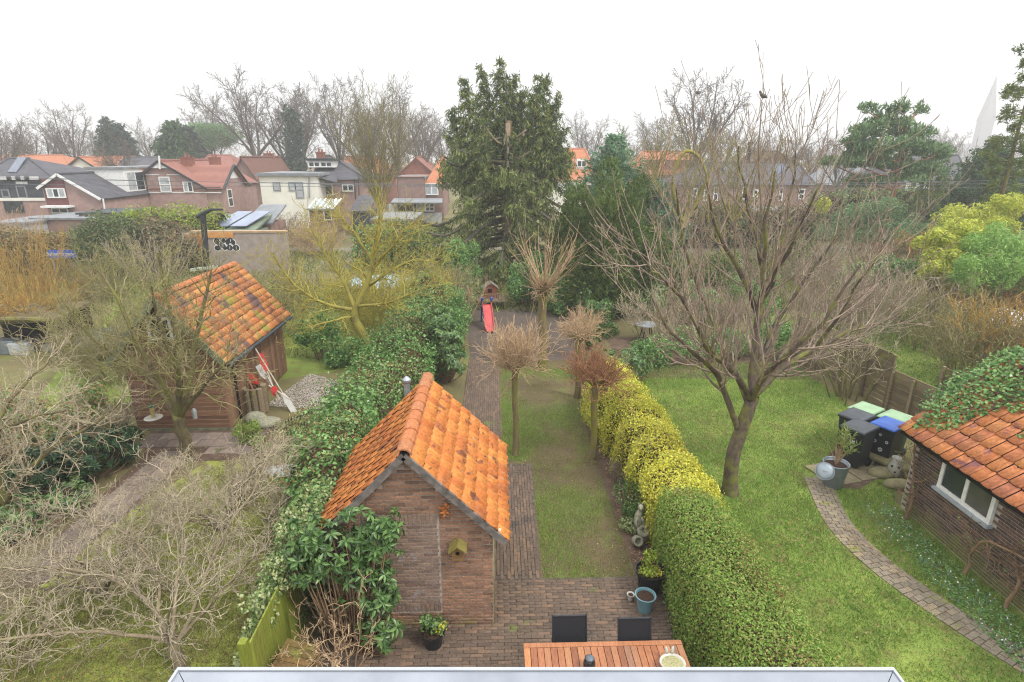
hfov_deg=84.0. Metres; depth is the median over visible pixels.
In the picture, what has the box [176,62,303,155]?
park tree
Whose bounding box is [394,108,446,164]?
park tree
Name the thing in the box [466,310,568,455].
pollard tree
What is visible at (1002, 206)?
golden conifer
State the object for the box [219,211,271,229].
green shed
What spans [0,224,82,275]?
hedge
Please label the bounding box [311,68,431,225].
round crowned tree
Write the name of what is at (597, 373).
pollard tree
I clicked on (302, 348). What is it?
rough grass
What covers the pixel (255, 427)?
shrub
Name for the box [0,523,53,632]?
pale shrub
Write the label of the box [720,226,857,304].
bare thicket
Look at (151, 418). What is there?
bird feeder
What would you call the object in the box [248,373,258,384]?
oar
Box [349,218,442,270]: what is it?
hedge
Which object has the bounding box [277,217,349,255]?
bare bramble
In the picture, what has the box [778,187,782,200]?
window
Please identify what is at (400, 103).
park tree
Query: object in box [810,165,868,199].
grey roofed house
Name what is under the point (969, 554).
climbing shrub
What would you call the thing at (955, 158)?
dark roofed house
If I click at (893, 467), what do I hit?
spotted pot
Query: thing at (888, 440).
wheelie bin
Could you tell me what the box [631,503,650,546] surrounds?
stone figure
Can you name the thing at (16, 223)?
willow coppice
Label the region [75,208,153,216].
garage
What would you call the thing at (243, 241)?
alley wall
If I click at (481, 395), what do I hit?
back path
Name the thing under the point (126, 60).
sky
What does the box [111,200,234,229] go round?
hedge
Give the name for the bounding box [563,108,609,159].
park tree
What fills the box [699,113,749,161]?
park tree
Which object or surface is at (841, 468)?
zinc bin
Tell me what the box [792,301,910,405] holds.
elder shrub
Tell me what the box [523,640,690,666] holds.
garden table
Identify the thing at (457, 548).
nest box
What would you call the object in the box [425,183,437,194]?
window
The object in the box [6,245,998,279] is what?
back alley
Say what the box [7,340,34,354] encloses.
crate
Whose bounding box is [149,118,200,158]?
fir tree
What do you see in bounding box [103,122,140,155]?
fir tree
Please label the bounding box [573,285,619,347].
laurel shrub
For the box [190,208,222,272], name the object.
lamp post
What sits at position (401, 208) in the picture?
window
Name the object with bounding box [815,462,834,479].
leaning disc
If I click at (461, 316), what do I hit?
ivy mound
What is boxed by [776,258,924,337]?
bare thicket
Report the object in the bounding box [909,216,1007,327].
golden conifer
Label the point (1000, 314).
bare thicket
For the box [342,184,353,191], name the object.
window
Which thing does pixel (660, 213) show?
conifer
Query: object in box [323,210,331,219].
window
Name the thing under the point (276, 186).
window
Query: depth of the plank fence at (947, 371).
14.80 m
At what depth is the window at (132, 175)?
52.83 m
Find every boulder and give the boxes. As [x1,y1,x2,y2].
[244,411,266,423]
[258,416,281,428]
[867,466,894,478]
[883,478,906,490]
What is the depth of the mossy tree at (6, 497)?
11.07 m
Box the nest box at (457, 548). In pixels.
[448,537,466,560]
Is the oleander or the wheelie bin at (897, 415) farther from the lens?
the wheelie bin at (897, 415)
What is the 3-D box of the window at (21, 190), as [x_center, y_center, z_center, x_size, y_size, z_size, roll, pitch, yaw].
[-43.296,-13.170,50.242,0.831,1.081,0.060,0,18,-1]
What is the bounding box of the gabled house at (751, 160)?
[739,150,789,161]
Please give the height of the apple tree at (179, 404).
5.815 m
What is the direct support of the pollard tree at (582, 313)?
on the paved yard at (476, 325)
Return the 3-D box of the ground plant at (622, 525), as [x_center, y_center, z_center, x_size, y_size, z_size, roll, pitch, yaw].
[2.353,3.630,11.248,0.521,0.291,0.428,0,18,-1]
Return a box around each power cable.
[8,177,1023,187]
[8,178,1010,185]
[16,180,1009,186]
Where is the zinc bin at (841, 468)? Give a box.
[822,456,850,489]
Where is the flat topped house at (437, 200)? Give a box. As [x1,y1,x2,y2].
[389,155,448,224]
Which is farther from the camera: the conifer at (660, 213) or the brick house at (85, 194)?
the brick house at (85, 194)
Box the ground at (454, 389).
[0,163,1023,642]
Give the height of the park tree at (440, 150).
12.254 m
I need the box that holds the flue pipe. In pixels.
[402,376,410,396]
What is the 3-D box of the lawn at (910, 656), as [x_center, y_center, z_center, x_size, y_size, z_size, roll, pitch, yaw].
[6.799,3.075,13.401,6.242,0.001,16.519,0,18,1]
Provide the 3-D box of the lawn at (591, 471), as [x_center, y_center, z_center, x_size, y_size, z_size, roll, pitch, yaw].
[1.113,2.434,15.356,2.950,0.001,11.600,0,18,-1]
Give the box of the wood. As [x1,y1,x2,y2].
[0,134,1021,173]
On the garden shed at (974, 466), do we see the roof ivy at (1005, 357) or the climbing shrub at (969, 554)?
the roof ivy at (1005, 357)
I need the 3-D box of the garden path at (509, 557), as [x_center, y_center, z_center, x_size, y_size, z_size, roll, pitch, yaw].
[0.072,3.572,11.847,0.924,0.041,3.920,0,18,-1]
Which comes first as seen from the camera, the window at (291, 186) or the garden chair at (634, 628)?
the garden chair at (634, 628)
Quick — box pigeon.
[759,90,767,97]
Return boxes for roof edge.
[168,667,904,681]
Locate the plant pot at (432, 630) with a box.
[419,610,448,650]
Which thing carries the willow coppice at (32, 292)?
on the ground at (454, 389)
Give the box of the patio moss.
[342,581,636,664]
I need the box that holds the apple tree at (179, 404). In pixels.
[25,222,276,461]
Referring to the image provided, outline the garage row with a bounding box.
[0,215,48,240]
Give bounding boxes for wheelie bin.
[837,407,875,447]
[840,418,879,467]
[848,401,884,420]
[870,415,903,457]
[877,409,912,455]
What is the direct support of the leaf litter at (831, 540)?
on the lawn at (910, 656)
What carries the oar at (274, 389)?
in the log planter at (258, 394)
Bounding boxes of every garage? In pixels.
[28,211,102,240]
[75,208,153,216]
[370,212,422,228]
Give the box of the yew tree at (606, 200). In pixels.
[550,155,667,321]
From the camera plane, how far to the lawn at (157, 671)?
9.16 m
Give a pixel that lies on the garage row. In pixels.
(21, 220)
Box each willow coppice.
[0,205,45,237]
[0,209,74,302]
[0,267,78,328]
[5,263,96,302]
[45,241,151,302]
[98,226,198,282]
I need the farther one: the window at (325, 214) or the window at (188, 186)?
the window at (188, 186)
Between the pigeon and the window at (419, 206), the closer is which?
the pigeon
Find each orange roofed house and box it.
[544,148,595,215]
[622,151,704,205]
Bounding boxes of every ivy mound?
[247,548,307,636]
[444,278,476,346]
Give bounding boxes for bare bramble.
[277,211,309,247]
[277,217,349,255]
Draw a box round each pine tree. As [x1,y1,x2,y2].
[186,120,244,153]
[815,95,956,250]
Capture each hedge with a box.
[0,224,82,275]
[63,207,153,279]
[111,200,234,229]
[116,210,207,275]
[255,269,460,614]
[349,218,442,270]
[578,356,728,547]
[650,482,853,666]
[661,191,824,248]
[805,182,951,241]
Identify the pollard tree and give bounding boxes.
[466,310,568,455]
[504,198,593,370]
[552,309,611,398]
[555,337,643,459]
[556,301,610,357]
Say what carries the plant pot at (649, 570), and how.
on the patio
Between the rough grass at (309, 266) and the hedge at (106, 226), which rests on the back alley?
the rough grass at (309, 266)
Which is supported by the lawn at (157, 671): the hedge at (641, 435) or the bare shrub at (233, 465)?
the bare shrub at (233, 465)
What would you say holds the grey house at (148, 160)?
on the ground at (454, 389)
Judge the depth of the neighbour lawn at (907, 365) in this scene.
21.35 m
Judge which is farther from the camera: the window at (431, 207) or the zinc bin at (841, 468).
the window at (431, 207)
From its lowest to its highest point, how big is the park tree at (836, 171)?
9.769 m
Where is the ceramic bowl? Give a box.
[659,646,685,666]
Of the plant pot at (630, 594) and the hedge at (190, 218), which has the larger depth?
the hedge at (190, 218)
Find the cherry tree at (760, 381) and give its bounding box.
[564,40,972,497]
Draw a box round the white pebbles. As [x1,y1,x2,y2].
[269,374,341,408]
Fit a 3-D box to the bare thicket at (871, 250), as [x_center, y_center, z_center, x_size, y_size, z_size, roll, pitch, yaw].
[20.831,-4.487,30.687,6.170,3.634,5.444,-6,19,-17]
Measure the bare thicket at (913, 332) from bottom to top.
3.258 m
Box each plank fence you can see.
[791,313,848,383]
[837,336,897,407]
[884,371,935,415]
[934,366,966,403]
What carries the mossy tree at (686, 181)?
on the ground at (454, 389)
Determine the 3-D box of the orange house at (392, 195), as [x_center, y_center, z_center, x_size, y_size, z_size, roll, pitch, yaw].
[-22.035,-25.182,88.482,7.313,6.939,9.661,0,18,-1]
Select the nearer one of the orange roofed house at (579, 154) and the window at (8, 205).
the window at (8, 205)
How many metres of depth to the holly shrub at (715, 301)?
25.52 m
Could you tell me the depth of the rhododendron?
7.99 m
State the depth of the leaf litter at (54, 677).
9.45 m
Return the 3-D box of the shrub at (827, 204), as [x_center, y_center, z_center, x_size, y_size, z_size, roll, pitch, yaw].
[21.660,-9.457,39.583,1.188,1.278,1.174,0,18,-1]
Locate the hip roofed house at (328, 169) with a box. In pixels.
[255,149,383,227]
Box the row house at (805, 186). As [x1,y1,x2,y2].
[660,142,817,216]
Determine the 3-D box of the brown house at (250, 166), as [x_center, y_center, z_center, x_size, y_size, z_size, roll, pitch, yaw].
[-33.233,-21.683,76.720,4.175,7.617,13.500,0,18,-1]
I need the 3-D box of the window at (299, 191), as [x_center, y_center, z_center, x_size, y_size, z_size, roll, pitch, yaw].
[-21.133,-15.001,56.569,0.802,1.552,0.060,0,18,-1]
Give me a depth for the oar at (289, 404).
16.45 m
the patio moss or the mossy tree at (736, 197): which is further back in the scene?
the mossy tree at (736, 197)
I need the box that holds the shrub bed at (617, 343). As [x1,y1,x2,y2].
[606,336,820,379]
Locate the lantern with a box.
[583,654,594,666]
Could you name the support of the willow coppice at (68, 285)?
on the ground at (454, 389)
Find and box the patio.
[311,576,692,666]
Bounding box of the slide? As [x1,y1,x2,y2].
[480,297,494,331]
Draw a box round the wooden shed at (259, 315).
[105,261,292,430]
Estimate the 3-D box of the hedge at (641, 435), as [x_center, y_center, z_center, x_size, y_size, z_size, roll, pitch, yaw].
[3.046,2.153,13.678,2.320,1.891,7.104,0,18,-1]
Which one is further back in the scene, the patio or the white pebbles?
the white pebbles
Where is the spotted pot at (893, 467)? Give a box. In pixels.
[887,455,904,477]
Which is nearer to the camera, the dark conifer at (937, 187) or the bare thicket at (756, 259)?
the bare thicket at (756, 259)
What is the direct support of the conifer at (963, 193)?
on the ground at (454, 389)
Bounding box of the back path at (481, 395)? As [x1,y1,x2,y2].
[463,357,499,437]
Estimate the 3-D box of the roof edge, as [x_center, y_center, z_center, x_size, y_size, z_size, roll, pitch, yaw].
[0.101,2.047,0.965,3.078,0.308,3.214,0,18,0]
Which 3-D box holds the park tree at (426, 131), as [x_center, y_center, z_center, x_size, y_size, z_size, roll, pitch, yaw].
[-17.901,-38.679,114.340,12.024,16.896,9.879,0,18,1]
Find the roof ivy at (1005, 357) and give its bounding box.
[912,345,1023,437]
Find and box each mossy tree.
[0,323,149,526]
[596,113,697,206]
[625,120,753,266]
[684,121,800,255]
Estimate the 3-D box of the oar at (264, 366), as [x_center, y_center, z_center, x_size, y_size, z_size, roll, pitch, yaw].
[-7.074,1.031,16.579,0.908,1.277,0.158,15,24,39]
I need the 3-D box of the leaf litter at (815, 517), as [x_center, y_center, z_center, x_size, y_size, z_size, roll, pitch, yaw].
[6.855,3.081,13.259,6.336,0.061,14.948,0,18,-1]
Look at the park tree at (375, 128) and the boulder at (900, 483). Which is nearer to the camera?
the boulder at (900, 483)
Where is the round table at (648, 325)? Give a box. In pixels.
[636,321,657,340]
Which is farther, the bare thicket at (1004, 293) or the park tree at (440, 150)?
the park tree at (440, 150)
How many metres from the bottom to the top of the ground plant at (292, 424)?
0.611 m
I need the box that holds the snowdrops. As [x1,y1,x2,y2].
[869,502,1023,661]
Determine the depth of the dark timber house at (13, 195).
50.44 m
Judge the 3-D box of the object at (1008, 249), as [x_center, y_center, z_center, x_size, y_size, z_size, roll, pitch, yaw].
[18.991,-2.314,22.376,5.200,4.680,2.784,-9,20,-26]
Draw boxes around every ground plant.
[252,403,328,468]
[618,516,636,533]
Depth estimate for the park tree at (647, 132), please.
104.00 m
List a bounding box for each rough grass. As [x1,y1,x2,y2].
[0,246,1023,314]
[58,282,394,408]
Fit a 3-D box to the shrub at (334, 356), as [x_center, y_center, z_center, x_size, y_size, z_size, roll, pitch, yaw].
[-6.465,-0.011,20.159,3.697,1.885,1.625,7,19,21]
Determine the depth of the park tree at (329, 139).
95.36 m
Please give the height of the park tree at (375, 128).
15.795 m
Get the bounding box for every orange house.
[2,154,74,164]
[68,156,122,167]
[344,156,396,203]
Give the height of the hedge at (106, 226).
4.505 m
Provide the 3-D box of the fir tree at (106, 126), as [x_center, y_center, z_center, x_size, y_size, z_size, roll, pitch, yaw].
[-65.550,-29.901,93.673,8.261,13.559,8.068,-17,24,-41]
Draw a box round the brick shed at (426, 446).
[315,372,510,627]
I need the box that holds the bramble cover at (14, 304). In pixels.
[0,288,64,316]
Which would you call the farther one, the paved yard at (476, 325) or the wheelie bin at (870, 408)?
the paved yard at (476, 325)
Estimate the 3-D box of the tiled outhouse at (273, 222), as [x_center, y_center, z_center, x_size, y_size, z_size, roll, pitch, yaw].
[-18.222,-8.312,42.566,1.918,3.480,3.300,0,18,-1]
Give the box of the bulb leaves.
[859,501,1023,667]
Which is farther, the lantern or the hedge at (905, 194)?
the hedge at (905, 194)
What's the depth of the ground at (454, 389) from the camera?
18.56 m
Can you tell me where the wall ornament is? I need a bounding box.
[438,503,450,518]
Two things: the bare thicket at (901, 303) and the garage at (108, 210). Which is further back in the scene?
the garage at (108, 210)
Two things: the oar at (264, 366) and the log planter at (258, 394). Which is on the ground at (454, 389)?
the log planter at (258, 394)
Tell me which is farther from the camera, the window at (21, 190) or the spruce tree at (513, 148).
the window at (21, 190)
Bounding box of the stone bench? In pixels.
[869,452,909,477]
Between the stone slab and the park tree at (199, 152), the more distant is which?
the park tree at (199, 152)
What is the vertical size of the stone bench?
0.285 m
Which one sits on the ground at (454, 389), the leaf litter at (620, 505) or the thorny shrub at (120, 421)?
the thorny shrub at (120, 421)
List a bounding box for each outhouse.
[255,204,286,229]
[349,195,376,232]
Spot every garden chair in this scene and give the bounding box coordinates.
[552,614,586,664]
[617,616,651,666]
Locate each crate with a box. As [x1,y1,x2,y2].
[0,337,22,353]
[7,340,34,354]
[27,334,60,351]
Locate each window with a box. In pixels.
[0,189,10,197]
[3,201,24,212]
[15,186,27,197]
[45,188,66,197]
[51,208,67,212]
[125,171,145,191]
[145,316,174,339]
[158,177,171,191]
[182,182,193,191]
[226,189,233,206]
[273,182,280,190]
[288,182,295,190]
[295,182,303,197]
[308,161,319,166]
[320,161,331,166]
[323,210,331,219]
[325,184,332,194]
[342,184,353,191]
[396,204,413,211]
[416,204,424,210]
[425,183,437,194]
[425,204,434,210]
[577,160,586,166]
[713,187,718,200]
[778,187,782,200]
[798,189,805,198]
[936,463,998,524]
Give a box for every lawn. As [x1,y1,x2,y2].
[0,460,292,681]
[36,281,398,411]
[499,360,635,577]
[641,378,1023,681]
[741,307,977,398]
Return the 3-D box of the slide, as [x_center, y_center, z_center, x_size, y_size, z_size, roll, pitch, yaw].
[-1.031,-1.178,24.432,0.561,1.245,1.830,-3,18,-8]
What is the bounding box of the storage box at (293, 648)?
[271,638,321,666]
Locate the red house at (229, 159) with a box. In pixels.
[205,154,239,164]
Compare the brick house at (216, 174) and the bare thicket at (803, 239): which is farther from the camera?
the brick house at (216, 174)
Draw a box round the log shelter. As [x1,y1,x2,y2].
[0,301,93,356]
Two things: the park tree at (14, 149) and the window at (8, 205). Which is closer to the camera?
the window at (8, 205)
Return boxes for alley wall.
[182,230,291,271]
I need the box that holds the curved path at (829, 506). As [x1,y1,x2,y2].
[804,477,1023,673]
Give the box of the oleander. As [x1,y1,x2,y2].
[818,420,863,464]
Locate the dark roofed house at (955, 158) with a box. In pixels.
[856,154,962,198]
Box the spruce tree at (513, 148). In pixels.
[410,55,584,284]
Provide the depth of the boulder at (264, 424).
15.57 m
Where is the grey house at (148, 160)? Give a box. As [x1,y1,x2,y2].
[118,156,162,165]
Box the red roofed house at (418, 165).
[396,156,434,197]
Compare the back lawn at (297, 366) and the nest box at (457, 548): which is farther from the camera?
the back lawn at (297, 366)
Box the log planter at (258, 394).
[241,379,269,414]
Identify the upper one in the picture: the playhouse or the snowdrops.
the playhouse
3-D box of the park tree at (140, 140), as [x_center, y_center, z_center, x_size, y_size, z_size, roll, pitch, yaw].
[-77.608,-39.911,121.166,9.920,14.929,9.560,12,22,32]
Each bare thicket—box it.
[2,291,143,385]
[184,248,337,335]
[310,254,443,335]
[391,247,489,309]
[613,280,698,340]
[656,280,753,344]
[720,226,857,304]
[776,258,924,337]
[786,234,890,311]
[810,240,979,340]
[826,226,927,291]
[876,262,1011,353]
[908,301,1023,375]
[926,268,1023,329]
[935,289,1023,368]
[975,273,1023,308]
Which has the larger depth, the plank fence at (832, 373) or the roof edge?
the plank fence at (832, 373)
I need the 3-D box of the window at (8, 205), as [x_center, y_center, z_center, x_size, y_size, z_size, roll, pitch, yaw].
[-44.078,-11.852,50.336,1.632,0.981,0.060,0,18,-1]
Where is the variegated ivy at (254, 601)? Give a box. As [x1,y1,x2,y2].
[232,474,333,666]
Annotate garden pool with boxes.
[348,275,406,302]
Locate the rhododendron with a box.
[273,504,407,655]
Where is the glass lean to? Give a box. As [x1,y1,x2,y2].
[306,198,343,233]
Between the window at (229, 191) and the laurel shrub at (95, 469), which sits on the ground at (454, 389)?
the laurel shrub at (95, 469)
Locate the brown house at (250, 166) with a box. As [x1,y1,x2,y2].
[236,151,289,205]
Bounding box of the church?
[941,76,996,162]
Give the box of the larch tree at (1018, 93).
[977,43,1023,205]
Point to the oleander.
(843, 443)
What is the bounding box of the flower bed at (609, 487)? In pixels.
[573,363,656,575]
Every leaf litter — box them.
[0,432,292,681]
[485,321,627,577]
[573,368,653,562]
[639,362,946,577]
[649,362,1010,673]
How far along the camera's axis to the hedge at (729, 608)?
8.15 m
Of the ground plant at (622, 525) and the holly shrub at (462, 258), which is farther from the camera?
the holly shrub at (462, 258)
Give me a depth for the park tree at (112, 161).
72.58 m
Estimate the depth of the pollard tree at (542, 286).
18.76 m
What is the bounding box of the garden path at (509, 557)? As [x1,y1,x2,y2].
[495,463,540,579]
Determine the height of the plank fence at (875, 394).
1.786 m
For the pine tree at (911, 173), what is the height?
11.116 m
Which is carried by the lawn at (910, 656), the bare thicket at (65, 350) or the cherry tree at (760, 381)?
the cherry tree at (760, 381)
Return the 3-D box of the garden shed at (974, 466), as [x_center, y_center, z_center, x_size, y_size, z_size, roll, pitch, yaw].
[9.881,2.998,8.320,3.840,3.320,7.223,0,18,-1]
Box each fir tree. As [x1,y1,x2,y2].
[93,115,119,155]
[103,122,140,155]
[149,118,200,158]
[182,124,211,158]
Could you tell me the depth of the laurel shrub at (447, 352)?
17.99 m
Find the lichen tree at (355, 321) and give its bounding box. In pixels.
[230,175,467,357]
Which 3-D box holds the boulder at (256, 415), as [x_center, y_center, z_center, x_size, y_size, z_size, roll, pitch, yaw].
[-7.119,2.170,15.866,0.635,0.441,0.519,0,18,-1]
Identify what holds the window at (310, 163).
in the hip roofed house at (328, 169)
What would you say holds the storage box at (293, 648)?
on the patio
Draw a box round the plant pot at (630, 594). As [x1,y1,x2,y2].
[627,591,634,600]
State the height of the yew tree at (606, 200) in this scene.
7.239 m
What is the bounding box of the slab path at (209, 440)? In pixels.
[2,429,276,587]
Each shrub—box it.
[0,368,61,476]
[0,382,120,464]
[0,419,317,681]
[0,422,143,497]
[0,474,97,545]
[0,475,204,632]
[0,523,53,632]
[0,573,91,681]
[45,375,153,444]
[114,426,300,558]
[209,440,273,497]
[229,472,292,539]
[231,419,265,445]
[267,570,380,666]
[292,309,370,368]
[420,306,467,383]
[439,237,483,297]
[445,268,490,323]
[506,250,555,305]
[540,273,581,316]
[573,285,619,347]
[584,343,654,380]
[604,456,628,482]
[611,466,644,525]
[626,271,781,323]
[627,320,794,367]
[653,229,835,289]
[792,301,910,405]
[812,195,938,280]
[814,196,832,213]
[833,253,921,290]
[889,436,934,519]
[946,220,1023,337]
[957,516,1023,579]
[988,541,1023,608]
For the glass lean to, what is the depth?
52.95 m
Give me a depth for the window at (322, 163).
59.82 m
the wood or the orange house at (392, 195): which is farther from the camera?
the wood
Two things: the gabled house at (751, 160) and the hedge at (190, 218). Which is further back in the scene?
the gabled house at (751, 160)
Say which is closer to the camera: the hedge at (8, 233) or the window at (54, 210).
the hedge at (8, 233)
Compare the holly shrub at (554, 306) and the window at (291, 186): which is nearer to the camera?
the holly shrub at (554, 306)
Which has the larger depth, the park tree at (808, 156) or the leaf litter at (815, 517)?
the park tree at (808, 156)
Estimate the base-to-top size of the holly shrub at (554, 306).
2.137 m
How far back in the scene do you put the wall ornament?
8.31 m
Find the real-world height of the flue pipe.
3.090 m
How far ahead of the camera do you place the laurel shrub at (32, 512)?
11.28 m
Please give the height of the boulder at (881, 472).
0.257 m
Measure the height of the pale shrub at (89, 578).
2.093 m
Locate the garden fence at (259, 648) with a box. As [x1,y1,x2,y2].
[237,547,310,666]
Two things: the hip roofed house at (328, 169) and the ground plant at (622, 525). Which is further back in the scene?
the hip roofed house at (328, 169)
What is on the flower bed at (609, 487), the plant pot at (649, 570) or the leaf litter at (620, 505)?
the leaf litter at (620, 505)
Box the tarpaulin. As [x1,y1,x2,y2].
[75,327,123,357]
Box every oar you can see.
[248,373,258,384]
[255,348,296,411]
[255,364,277,395]
[257,352,278,400]
[265,372,280,399]
[268,385,289,398]
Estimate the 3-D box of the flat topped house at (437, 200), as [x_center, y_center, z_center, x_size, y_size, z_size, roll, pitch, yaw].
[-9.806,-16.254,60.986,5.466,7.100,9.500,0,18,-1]
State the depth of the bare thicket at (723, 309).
22.42 m
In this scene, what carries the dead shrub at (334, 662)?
on the patio
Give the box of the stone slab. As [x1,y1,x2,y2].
[266,464,292,476]
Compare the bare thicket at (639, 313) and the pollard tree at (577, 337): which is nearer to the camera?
the pollard tree at (577, 337)
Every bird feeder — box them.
[144,385,162,421]
[191,403,197,418]
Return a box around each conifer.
[277,103,311,170]
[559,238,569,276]
[560,131,665,247]
[639,178,694,268]
[882,218,984,295]
[903,159,953,248]
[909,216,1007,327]
[915,134,1023,235]
[927,192,1023,297]
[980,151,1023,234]
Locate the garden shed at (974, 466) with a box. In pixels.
[898,359,1023,613]
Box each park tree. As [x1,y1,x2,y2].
[0,112,41,161]
[0,118,48,153]
[10,116,68,153]
[27,99,97,157]
[66,129,97,156]
[89,133,141,166]
[121,116,161,155]
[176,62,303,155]
[179,92,241,153]
[191,138,204,158]
[232,81,328,167]
[250,83,323,170]
[293,71,366,160]
[324,100,395,159]
[350,77,434,191]
[390,108,449,158]
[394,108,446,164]
[427,119,467,196]
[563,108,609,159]
[618,125,646,162]
[629,111,678,150]
[660,66,751,167]
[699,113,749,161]
[738,126,773,153]
[752,133,813,165]
[796,128,833,174]
[814,134,861,193]
[921,127,951,153]
[933,126,971,158]
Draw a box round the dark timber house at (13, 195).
[0,157,85,219]
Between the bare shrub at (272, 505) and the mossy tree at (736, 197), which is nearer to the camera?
the bare shrub at (272, 505)
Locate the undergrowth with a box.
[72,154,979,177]
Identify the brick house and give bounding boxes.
[36,165,151,214]
[140,153,258,217]
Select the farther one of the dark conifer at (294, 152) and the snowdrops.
the dark conifer at (294, 152)
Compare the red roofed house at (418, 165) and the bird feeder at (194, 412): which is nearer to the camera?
the bird feeder at (194, 412)
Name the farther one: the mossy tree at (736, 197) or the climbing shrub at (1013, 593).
the mossy tree at (736, 197)
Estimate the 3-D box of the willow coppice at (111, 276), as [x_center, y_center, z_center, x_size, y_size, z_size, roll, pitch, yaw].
[-20.891,-3.539,28.522,4.011,3.179,4.067,0,18,-1]
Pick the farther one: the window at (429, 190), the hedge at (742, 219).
the window at (429, 190)
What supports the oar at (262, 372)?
in the log planter at (258, 394)
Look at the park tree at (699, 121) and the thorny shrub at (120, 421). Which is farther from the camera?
the park tree at (699, 121)
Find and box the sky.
[0,0,1023,162]
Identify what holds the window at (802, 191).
in the row house at (805, 186)
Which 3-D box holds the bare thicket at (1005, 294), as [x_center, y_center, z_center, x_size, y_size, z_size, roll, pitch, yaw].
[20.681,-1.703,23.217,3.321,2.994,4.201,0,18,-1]
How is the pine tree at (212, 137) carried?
on the ground at (454, 389)
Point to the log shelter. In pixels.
(22, 317)
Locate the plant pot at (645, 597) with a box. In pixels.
[635,587,655,614]
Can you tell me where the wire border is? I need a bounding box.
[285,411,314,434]
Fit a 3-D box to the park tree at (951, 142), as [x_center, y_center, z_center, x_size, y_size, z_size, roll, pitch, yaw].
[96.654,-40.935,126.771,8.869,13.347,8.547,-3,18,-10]
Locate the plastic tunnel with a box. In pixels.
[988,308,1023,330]
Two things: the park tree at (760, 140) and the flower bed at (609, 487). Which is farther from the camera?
the park tree at (760, 140)
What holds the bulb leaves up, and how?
on the lawn at (910, 656)
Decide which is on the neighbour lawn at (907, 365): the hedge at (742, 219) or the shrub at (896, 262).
the shrub at (896, 262)
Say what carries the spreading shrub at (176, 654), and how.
on the lawn at (157, 671)
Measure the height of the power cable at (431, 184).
0.591 m
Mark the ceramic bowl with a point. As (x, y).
(670, 659)
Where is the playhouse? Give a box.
[476,280,505,309]
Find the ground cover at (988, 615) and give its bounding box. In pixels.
[877,505,1023,669]
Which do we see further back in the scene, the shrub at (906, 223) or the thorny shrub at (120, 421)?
the shrub at (906, 223)
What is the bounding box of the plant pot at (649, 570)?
[635,548,665,595]
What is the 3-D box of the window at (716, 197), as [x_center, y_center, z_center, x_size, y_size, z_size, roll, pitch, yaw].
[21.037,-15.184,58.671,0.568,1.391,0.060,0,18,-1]
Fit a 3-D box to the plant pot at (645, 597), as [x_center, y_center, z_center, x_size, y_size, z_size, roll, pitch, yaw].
[2.163,4.248,9.258,0.344,0.300,0.344,0,18,-1]
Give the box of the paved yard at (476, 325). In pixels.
[466,307,590,359]
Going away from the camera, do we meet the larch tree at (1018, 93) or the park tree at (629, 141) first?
the larch tree at (1018, 93)
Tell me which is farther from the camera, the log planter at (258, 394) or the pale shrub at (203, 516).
the log planter at (258, 394)
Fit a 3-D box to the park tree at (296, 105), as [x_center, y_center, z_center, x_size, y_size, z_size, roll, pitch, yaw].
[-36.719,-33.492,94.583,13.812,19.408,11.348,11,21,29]
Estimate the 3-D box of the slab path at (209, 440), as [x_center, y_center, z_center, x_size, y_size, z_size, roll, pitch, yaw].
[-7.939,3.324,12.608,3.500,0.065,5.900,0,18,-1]
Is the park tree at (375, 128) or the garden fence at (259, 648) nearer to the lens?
the garden fence at (259, 648)
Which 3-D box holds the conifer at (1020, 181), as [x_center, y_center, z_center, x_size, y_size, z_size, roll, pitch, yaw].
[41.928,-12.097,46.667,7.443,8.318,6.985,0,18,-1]
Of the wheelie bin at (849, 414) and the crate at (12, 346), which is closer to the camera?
the wheelie bin at (849, 414)
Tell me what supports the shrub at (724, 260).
on the ground at (454, 389)
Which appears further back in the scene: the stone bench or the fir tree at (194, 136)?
the fir tree at (194, 136)
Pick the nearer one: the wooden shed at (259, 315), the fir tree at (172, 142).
the wooden shed at (259, 315)
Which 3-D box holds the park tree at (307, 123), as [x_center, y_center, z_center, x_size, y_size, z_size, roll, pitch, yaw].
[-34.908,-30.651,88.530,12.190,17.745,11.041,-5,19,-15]

